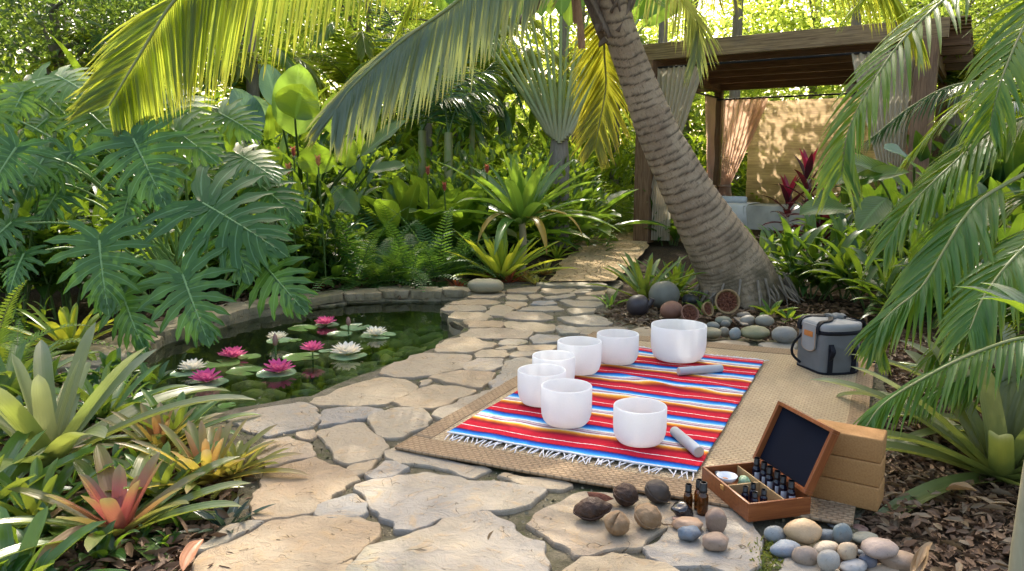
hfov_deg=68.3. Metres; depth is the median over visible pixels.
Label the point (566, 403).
crystal bowl
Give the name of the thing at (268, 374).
lily pad
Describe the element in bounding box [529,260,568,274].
bromeliad
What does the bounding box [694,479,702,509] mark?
oil bottle
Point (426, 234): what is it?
sword fern
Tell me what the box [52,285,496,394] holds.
pond edging
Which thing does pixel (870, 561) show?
pebble
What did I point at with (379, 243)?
sword fern
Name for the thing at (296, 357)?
lily pad
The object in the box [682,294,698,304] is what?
black pebble
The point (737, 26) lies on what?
broadleaf tree
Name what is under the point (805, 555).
pebble
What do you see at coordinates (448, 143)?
feather palm
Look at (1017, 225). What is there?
ginger plant
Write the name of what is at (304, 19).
broadleaf tree
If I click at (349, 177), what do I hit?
ginger plant
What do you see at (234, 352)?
water lily
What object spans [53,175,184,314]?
ginger plant
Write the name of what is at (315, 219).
ginger plant
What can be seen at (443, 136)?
ginger plant
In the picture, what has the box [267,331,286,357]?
water lily
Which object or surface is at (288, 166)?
ginger flower
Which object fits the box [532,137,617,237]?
leafy shrub
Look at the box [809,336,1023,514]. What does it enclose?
bromeliad
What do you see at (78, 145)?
ginger plant
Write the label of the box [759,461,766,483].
oil bottle
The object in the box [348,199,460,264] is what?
sword fern
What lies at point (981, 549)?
bark mulch
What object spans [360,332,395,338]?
lily pad
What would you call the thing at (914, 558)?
fallen leaf
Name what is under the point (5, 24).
broadleaf tree
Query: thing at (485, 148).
leafy shrub
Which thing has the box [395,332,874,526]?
rug
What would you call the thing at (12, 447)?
bromeliad
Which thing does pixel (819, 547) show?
pebble
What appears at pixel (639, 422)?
crystal bowl
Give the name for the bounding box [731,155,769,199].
leafy shrub
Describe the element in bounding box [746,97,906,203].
bamboo blind
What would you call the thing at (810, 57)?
pavilion
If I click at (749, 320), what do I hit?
pebble
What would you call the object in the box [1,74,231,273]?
ginger plant
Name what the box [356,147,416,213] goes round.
leafy shrub
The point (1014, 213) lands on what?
ginger plant
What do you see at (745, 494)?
oil bottle
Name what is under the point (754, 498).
oil bottle
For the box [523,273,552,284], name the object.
bromeliad
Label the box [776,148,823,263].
ti plant
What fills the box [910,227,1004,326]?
ginger plant
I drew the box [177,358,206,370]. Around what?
water lily
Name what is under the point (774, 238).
ginger plant
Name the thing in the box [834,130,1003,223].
ginger plant
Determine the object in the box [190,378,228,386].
lily pad
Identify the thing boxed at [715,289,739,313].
gourd half
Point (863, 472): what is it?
cork block
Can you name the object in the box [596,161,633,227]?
tree fern
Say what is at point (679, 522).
stone
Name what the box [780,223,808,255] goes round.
ginger plant
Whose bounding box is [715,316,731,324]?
pebble
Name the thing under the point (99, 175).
ginger plant
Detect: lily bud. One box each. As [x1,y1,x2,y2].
[272,333,277,360]
[346,317,350,342]
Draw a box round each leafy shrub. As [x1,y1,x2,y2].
[2,73,125,244]
[75,100,216,217]
[242,105,351,186]
[319,146,368,222]
[324,116,415,186]
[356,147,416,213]
[374,150,471,253]
[399,124,492,182]
[426,140,491,189]
[435,144,539,254]
[461,141,547,246]
[476,134,544,176]
[484,151,585,255]
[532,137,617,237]
[532,142,617,241]
[535,150,625,250]
[580,132,634,228]
[592,135,635,199]
[670,132,743,218]
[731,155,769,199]
[906,124,1003,170]
[955,94,1023,134]
[967,132,1019,187]
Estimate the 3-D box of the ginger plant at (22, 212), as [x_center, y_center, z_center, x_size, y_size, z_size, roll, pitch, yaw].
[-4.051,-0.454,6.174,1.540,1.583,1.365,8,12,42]
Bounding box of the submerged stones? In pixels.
[140,325,442,427]
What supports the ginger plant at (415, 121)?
on the ground
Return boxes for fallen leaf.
[36,524,86,561]
[44,501,76,524]
[179,539,203,570]
[910,542,932,570]
[916,546,928,570]
[946,482,976,490]
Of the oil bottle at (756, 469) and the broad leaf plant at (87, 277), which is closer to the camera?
the oil bottle at (756, 469)
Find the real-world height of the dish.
0.031 m
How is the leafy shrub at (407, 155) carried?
on the ground
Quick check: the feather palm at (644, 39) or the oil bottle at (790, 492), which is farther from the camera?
the feather palm at (644, 39)
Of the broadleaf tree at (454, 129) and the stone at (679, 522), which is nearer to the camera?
the stone at (679, 522)
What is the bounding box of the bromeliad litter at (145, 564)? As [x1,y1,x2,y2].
[0,371,257,570]
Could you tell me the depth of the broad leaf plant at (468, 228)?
9.89 m
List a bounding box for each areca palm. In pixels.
[806,0,1023,216]
[845,80,1023,374]
[853,308,1023,438]
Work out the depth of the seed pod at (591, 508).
2.67 m
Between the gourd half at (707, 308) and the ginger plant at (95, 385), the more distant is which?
the gourd half at (707, 308)
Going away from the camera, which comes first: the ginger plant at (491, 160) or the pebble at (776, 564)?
the pebble at (776, 564)
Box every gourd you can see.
[626,294,654,315]
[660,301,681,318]
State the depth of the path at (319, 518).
2.93 m
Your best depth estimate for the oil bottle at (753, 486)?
2.78 m
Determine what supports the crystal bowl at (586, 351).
on the serape blanket
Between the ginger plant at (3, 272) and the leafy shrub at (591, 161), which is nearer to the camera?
the ginger plant at (3, 272)
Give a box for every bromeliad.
[0,322,254,506]
[0,336,100,399]
[0,429,113,545]
[0,444,127,549]
[0,444,248,570]
[0,506,126,570]
[5,302,120,364]
[24,363,189,442]
[71,439,232,527]
[73,402,232,458]
[100,388,259,452]
[116,416,309,508]
[182,440,288,500]
[298,277,338,290]
[444,275,468,286]
[446,225,577,280]
[483,269,532,282]
[512,268,546,281]
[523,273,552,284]
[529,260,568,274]
[534,242,579,258]
[584,252,709,300]
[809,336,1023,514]
[851,322,1021,451]
[899,336,994,387]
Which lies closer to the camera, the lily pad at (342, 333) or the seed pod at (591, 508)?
the seed pod at (591, 508)
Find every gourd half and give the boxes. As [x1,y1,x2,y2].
[681,304,698,320]
[701,302,713,315]
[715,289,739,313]
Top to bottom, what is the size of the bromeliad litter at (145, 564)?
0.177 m
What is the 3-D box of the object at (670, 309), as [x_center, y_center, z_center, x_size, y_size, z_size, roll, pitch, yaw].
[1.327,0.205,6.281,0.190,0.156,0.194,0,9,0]
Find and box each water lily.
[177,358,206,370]
[189,367,222,381]
[218,346,247,357]
[261,358,294,372]
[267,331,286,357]
[300,340,323,372]
[314,316,335,324]
[331,341,362,354]
[364,326,385,335]
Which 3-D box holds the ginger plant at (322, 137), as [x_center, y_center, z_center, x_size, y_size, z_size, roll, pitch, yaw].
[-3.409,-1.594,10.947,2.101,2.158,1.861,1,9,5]
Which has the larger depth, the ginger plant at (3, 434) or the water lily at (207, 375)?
the water lily at (207, 375)
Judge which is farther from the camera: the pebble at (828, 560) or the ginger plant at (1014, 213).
the ginger plant at (1014, 213)
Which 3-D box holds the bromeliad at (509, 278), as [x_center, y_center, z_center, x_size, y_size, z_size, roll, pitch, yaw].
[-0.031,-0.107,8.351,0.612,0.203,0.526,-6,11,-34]
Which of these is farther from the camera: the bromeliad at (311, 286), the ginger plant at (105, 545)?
the bromeliad at (311, 286)
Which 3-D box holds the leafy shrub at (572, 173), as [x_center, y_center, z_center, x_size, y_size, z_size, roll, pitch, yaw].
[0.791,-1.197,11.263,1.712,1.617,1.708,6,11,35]
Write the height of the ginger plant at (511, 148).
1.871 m
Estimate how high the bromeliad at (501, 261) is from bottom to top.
0.614 m
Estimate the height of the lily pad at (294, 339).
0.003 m
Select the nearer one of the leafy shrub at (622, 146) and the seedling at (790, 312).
the seedling at (790, 312)
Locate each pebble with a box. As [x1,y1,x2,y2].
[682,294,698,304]
[707,322,719,327]
[707,327,721,338]
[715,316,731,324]
[720,320,730,327]
[720,327,728,336]
[729,327,740,339]
[736,311,750,317]
[740,315,754,325]
[740,325,769,339]
[755,314,773,326]
[764,526,786,543]
[767,558,784,569]
[770,539,799,557]
[772,326,796,343]
[783,518,822,544]
[791,546,817,565]
[813,540,838,553]
[817,550,839,570]
[820,529,834,541]
[832,523,852,543]
[837,542,857,560]
[839,558,867,570]
[852,524,868,531]
[852,531,877,544]
[858,553,877,567]
[860,537,898,559]
[866,563,898,570]
[878,550,913,570]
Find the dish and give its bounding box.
[716,471,737,484]
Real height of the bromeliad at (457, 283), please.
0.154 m
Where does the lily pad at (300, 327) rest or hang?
on the water
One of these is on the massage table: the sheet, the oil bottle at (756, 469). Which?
the sheet
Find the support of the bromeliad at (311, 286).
on the ground
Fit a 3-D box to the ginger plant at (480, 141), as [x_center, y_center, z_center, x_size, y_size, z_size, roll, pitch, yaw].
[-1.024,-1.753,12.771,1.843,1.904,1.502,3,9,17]
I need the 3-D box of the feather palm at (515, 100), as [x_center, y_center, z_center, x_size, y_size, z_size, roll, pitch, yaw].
[1.246,-2.522,14.623,2.589,3.011,2.688,7,11,37]
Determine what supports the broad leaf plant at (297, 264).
on the ground
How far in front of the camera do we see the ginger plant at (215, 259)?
7.34 m
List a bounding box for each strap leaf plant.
[591,289,627,307]
[628,257,698,294]
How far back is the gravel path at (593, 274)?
9.92 m
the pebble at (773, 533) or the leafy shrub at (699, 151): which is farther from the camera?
the leafy shrub at (699, 151)
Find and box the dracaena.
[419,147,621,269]
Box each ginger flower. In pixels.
[285,162,301,284]
[290,146,295,172]
[306,172,311,225]
[315,154,326,285]
[425,166,430,235]
[440,181,446,259]
[480,163,489,263]
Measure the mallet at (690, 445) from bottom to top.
0.051 m
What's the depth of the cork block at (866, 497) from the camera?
2.78 m
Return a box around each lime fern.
[0,280,117,361]
[0,321,65,379]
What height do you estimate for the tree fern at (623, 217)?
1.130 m
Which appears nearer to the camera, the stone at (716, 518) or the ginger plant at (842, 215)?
the stone at (716, 518)
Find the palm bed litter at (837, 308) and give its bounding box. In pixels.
[594,288,919,349]
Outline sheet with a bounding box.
[727,202,759,225]
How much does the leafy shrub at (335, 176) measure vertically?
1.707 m
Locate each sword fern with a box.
[285,207,425,299]
[317,220,445,290]
[332,203,409,262]
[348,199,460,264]
[359,220,484,291]
[361,205,502,287]
[392,216,480,270]
[424,228,507,284]
[431,219,493,260]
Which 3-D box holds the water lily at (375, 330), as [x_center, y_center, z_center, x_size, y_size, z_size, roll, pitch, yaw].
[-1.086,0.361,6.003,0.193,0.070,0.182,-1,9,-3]
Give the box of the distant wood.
[0,0,1022,207]
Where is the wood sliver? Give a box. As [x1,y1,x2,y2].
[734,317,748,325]
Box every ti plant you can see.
[762,174,804,235]
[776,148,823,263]
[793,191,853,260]
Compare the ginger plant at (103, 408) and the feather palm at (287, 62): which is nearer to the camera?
the ginger plant at (103, 408)
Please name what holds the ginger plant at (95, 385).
on the ground
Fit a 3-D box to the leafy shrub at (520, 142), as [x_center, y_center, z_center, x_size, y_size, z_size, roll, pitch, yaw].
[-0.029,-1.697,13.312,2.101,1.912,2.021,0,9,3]
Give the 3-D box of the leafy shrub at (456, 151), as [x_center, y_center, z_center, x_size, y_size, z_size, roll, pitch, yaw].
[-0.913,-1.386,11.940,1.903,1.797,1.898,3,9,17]
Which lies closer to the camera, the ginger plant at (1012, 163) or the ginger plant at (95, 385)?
the ginger plant at (95, 385)
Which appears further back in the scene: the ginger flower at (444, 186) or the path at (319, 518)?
the ginger flower at (444, 186)
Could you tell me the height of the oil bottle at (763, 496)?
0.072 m
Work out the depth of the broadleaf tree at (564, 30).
15.89 m
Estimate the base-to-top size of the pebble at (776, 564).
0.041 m
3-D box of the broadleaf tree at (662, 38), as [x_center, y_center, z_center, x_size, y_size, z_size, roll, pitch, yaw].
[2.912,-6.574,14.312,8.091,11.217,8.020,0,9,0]
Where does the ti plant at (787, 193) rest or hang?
on the ground
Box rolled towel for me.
[722,196,746,202]
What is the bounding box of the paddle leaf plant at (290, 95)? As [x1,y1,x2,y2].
[229,63,405,250]
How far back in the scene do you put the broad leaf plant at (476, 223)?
9.72 m
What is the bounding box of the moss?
[741,536,789,570]
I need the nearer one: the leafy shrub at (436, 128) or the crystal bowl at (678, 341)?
the crystal bowl at (678, 341)
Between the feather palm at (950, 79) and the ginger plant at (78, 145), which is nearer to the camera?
the ginger plant at (78, 145)
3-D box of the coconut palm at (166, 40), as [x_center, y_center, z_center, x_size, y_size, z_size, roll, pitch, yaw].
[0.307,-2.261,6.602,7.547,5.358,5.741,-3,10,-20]
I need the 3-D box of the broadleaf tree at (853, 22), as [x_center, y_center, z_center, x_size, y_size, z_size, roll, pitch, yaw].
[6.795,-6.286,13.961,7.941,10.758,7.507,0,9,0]
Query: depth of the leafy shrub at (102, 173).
9.95 m
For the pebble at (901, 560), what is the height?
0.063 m
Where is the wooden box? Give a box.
[702,401,839,521]
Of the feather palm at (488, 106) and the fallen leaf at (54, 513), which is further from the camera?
the feather palm at (488, 106)
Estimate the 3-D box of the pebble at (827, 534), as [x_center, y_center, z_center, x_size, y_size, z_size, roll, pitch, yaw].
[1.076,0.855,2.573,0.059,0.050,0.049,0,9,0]
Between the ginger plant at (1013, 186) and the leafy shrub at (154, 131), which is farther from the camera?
the leafy shrub at (154, 131)
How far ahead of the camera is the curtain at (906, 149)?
13.48 m
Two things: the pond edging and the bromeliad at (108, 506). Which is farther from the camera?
the pond edging
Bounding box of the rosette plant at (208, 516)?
[175,497,273,541]
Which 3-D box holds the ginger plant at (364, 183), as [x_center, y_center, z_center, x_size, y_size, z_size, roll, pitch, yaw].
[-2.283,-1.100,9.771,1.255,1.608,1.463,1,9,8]
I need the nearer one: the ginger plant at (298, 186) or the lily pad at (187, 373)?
the lily pad at (187, 373)
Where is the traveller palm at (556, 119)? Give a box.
[429,0,691,247]
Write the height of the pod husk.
0.030 m
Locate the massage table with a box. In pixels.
[743,203,854,230]
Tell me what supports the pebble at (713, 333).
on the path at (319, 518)
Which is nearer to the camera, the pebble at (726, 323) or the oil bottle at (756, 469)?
the oil bottle at (756, 469)
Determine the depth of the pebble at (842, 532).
2.51 m
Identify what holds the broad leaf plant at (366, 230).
on the ground
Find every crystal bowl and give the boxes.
[518,364,565,406]
[532,350,574,378]
[541,378,591,428]
[557,336,601,375]
[597,329,638,364]
[613,397,666,447]
[651,319,706,362]
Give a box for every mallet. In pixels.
[670,427,703,456]
[677,364,723,375]
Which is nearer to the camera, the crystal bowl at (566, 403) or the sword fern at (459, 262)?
the crystal bowl at (566, 403)
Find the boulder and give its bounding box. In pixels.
[467,279,503,292]
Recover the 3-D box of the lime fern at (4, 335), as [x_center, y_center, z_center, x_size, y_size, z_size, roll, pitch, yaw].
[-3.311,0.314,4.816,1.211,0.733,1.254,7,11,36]
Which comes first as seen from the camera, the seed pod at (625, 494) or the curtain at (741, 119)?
the seed pod at (625, 494)
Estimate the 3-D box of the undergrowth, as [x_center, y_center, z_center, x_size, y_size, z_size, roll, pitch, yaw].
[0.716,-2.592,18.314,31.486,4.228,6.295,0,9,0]
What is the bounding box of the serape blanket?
[444,346,768,480]
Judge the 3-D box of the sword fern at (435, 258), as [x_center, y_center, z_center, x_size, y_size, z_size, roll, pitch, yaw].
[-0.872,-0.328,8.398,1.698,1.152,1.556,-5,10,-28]
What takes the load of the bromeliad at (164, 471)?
on the ground
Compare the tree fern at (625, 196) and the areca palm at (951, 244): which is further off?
the tree fern at (625, 196)
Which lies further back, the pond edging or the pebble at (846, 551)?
the pond edging
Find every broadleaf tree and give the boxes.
[0,0,109,75]
[0,0,319,133]
[44,0,423,141]
[244,13,259,142]
[255,0,555,185]
[453,64,462,160]
[511,0,780,146]
[558,15,568,143]
[658,19,667,42]
[682,0,698,140]
[729,0,743,195]
[749,0,1023,125]
[806,0,1023,108]
[808,0,821,98]
[846,1,860,96]
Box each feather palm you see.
[19,28,205,96]
[163,46,338,104]
[277,21,412,133]
[343,0,531,177]
[389,0,559,153]
[396,39,513,242]
[406,63,505,182]
[435,61,514,183]
[436,37,580,162]
[507,78,630,225]
[544,35,695,192]
[851,29,1023,143]
[861,80,1023,157]
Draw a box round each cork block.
[811,476,884,511]
[818,419,886,462]
[821,454,885,487]
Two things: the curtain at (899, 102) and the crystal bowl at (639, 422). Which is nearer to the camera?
the crystal bowl at (639, 422)
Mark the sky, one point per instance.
(716, 1)
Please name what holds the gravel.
on the gravel path at (593, 274)
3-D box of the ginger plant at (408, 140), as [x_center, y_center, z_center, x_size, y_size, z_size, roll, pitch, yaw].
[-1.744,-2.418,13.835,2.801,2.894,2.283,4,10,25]
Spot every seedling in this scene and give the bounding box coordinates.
[680,288,700,303]
[687,299,716,314]
[750,298,796,314]
[773,306,806,322]
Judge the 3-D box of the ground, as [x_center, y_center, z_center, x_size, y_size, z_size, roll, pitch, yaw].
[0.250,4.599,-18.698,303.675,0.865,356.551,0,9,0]
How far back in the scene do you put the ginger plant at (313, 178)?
8.88 m
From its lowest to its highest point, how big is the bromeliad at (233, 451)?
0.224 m
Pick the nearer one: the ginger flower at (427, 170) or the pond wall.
the pond wall
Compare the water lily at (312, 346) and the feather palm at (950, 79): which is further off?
the feather palm at (950, 79)
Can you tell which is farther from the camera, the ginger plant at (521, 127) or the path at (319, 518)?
the ginger plant at (521, 127)
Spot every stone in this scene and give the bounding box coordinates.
[649,281,679,307]
[671,516,702,529]
[677,525,701,541]
[702,531,728,550]
[705,507,726,531]
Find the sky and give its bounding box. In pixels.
[2,0,1012,152]
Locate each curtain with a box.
[651,66,703,240]
[705,96,715,186]
[718,97,767,195]
[852,49,914,192]
[905,104,911,162]
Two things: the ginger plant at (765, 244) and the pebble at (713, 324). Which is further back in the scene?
the ginger plant at (765, 244)
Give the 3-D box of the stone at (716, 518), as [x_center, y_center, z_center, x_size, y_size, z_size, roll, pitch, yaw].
[0.704,0.812,2.611,0.072,0.086,0.055,0,9,0]
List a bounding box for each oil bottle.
[683,483,692,508]
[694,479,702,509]
[697,481,708,515]
[741,485,748,501]
[749,482,755,502]
[751,491,758,502]
[752,457,760,479]
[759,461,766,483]
[760,488,767,501]
[765,465,772,489]
[772,470,780,493]
[778,475,786,498]
[786,479,794,498]
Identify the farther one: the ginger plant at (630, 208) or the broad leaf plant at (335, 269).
the ginger plant at (630, 208)
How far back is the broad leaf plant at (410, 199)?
9.59 m
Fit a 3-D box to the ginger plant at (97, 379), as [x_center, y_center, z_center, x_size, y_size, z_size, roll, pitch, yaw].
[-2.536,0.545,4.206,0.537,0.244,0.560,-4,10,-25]
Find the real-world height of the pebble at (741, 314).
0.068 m
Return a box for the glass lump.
[737,475,750,483]
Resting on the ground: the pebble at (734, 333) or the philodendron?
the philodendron
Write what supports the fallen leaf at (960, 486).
on the bark mulch
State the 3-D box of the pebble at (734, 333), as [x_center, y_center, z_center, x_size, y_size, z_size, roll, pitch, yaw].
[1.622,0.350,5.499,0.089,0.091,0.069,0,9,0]
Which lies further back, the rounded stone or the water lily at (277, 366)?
the rounded stone
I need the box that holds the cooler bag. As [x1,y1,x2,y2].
[790,312,874,374]
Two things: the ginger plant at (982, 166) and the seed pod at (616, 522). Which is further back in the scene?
the ginger plant at (982, 166)
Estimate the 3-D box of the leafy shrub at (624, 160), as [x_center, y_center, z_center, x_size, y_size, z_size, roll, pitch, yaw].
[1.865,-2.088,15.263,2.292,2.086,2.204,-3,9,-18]
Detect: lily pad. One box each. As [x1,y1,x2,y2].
[170,369,200,376]
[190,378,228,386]
[203,358,239,367]
[217,402,235,407]
[225,366,262,375]
[237,353,260,358]
[256,368,295,377]
[266,337,292,342]
[282,352,318,360]
[288,324,317,330]
[288,338,301,341]
[315,322,338,326]
[319,349,330,352]
[327,331,351,336]
[329,353,366,360]
[340,323,370,330]
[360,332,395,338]
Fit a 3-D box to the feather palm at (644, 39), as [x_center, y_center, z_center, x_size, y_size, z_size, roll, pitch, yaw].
[2.265,-3.345,16.611,3.452,4.015,3.583,2,9,13]
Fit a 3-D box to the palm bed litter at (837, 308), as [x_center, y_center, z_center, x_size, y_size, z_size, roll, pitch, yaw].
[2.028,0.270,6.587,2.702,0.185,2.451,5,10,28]
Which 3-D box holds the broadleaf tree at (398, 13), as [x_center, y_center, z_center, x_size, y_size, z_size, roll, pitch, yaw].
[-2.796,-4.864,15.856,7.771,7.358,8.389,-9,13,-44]
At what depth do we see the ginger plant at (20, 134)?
8.00 m
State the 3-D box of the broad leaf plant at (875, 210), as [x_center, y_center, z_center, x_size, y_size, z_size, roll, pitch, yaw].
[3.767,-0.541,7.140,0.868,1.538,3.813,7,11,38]
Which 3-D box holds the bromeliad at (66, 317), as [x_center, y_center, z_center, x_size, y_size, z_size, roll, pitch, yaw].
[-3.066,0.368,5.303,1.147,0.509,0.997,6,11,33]
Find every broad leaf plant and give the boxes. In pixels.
[20,216,256,296]
[118,230,230,278]
[200,260,261,296]
[218,252,316,298]
[257,252,349,295]
[286,229,376,272]
[292,224,387,266]
[308,202,383,247]
[310,255,385,287]
[314,221,414,269]
[326,182,487,249]
[343,172,536,243]
[368,170,577,248]
[385,175,590,256]
[425,217,516,256]
[490,215,552,253]
[508,215,591,248]
[509,172,668,243]
[799,143,936,255]
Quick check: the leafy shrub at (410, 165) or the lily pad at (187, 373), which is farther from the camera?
the leafy shrub at (410, 165)
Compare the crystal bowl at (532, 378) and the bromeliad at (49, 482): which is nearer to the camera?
the bromeliad at (49, 482)
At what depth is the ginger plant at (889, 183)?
7.97 m
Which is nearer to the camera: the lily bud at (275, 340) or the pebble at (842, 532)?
the pebble at (842, 532)
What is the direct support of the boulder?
on the pond edging
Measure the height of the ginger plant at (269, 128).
2.014 m
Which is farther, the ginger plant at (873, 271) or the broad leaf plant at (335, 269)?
the broad leaf plant at (335, 269)
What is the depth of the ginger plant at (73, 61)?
8.02 m
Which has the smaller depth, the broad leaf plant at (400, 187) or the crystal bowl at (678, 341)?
the crystal bowl at (678, 341)
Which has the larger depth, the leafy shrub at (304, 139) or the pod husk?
the leafy shrub at (304, 139)
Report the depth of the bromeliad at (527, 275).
8.37 m
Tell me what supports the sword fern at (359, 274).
on the ground
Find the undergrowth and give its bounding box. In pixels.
[79,94,966,218]
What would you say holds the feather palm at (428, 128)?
on the ground
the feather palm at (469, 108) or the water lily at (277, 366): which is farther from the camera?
the feather palm at (469, 108)
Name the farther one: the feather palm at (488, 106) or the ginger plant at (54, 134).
the feather palm at (488, 106)
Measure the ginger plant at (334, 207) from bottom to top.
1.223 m
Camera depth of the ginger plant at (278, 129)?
9.96 m
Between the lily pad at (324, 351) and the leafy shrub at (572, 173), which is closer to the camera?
the lily pad at (324, 351)
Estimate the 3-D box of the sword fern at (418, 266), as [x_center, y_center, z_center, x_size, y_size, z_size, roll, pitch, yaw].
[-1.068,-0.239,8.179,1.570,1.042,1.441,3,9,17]
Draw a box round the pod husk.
[587,492,613,500]
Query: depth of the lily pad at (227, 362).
5.16 m
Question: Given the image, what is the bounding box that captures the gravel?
[552,231,648,280]
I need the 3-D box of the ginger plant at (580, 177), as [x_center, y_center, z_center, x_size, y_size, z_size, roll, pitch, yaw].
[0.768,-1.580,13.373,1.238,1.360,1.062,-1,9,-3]
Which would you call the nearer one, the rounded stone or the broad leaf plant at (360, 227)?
the rounded stone
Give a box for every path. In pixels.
[191,280,887,570]
[549,230,647,280]
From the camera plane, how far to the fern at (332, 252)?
7.98 m
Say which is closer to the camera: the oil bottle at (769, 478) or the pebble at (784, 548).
the pebble at (784, 548)
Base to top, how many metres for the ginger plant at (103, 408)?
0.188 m
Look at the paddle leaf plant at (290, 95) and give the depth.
8.18 m
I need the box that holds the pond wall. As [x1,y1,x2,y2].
[110,295,464,435]
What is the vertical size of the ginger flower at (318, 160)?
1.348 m
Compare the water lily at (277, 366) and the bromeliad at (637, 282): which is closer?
the water lily at (277, 366)
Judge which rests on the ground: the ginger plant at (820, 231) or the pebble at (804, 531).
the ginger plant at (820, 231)
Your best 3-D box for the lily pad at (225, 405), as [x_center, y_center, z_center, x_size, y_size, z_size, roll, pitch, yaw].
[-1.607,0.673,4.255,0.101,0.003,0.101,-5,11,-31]
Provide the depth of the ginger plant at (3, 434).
3.56 m
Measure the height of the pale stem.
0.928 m
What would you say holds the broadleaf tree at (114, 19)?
on the ground
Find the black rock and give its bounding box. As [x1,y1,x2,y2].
[671,501,693,516]
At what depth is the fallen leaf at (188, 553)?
2.37 m
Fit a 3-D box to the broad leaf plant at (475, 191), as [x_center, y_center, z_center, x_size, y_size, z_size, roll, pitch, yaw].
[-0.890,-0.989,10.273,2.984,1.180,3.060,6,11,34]
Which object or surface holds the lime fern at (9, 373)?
on the ground
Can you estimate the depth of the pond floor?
6.72 m
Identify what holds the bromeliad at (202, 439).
on the ground
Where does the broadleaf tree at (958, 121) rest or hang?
on the ground
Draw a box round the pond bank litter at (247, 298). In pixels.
[143,275,467,323]
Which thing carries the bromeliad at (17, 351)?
on the ground
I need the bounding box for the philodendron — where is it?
[0,61,318,353]
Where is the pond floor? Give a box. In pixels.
[226,354,373,398]
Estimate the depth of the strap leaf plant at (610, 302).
6.99 m
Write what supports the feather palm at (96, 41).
on the ground
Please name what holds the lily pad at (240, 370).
on the water
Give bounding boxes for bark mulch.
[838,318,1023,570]
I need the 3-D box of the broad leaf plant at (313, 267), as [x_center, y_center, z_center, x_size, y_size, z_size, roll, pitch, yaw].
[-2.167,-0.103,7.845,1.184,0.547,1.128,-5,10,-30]
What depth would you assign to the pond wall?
6.80 m
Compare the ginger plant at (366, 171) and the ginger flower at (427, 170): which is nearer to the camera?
the ginger flower at (427, 170)
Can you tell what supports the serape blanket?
on the rug
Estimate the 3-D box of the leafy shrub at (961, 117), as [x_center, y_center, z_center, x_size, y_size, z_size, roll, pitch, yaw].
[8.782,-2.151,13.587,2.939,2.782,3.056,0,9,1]
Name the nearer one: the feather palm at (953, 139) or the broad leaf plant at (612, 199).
the feather palm at (953, 139)
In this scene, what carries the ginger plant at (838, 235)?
on the ground
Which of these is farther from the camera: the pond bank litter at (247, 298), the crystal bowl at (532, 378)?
the pond bank litter at (247, 298)
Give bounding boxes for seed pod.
[573,497,612,520]
[604,510,629,535]
[613,482,638,506]
[634,503,670,529]
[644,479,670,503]
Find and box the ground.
[0,220,1021,570]
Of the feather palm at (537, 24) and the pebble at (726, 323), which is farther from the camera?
the feather palm at (537, 24)
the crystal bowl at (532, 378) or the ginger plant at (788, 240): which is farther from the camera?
the ginger plant at (788, 240)
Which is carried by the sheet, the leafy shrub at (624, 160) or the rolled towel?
the rolled towel
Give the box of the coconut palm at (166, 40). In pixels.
[64,0,930,310]
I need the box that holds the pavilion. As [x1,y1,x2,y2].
[633,15,974,242]
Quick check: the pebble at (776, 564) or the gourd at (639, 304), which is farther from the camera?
the gourd at (639, 304)
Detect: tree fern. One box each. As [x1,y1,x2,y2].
[572,190,628,232]
[588,177,633,234]
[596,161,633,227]
[604,180,633,218]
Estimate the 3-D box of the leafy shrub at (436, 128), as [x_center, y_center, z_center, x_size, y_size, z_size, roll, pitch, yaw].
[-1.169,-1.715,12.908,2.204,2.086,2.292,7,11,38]
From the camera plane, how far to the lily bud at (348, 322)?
6.04 m
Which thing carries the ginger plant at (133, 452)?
on the ground
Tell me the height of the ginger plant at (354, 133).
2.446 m
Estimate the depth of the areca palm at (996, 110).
3.85 m
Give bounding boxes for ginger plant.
[0,34,166,276]
[0,100,104,246]
[0,125,81,312]
[0,128,101,325]
[0,168,114,320]
[0,176,108,319]
[0,198,15,292]
[0,295,52,341]
[0,359,100,405]
[0,395,22,444]
[0,488,84,537]
[0,511,49,570]
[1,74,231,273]
[16,520,139,570]
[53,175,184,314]
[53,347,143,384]
[55,443,138,493]
[67,124,222,276]
[77,381,152,419]
[77,441,152,476]
[81,104,274,239]
[89,351,177,391]
[89,395,119,423]
[132,512,190,547]
[138,468,193,506]
[151,131,301,224]
[181,171,303,293]
[183,215,266,298]
[198,85,338,196]
[211,108,357,189]
[221,153,332,225]
[223,122,366,251]
[245,194,329,285]
[248,175,366,287]
[263,74,389,176]
[284,145,392,226]
[290,113,381,181]
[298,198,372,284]
[365,112,442,180]
[370,116,438,190]
[379,84,507,179]
[388,97,497,158]
[390,105,535,174]
[426,125,511,178]
[453,148,530,179]
[468,87,549,168]
[475,126,579,176]
[522,162,585,180]
[614,185,673,240]
[632,189,679,245]
[744,224,830,285]
[758,227,806,262]
[765,213,858,301]
[773,201,918,299]
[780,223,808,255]
[794,181,855,225]
[794,181,908,271]
[799,209,936,309]
[802,171,972,251]
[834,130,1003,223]
[837,246,948,325]
[849,230,989,322]
[860,171,987,271]
[887,162,1023,245]
[891,210,1023,342]
[898,130,1023,192]
[907,164,1023,261]
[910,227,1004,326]
[932,127,1023,216]
[948,171,1021,238]
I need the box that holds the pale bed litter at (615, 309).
[597,299,664,329]
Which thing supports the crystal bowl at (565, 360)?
on the serape blanket
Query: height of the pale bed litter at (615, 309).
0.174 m
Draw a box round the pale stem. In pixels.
[955,283,1023,570]
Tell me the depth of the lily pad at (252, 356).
5.34 m
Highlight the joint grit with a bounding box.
[216,282,882,570]

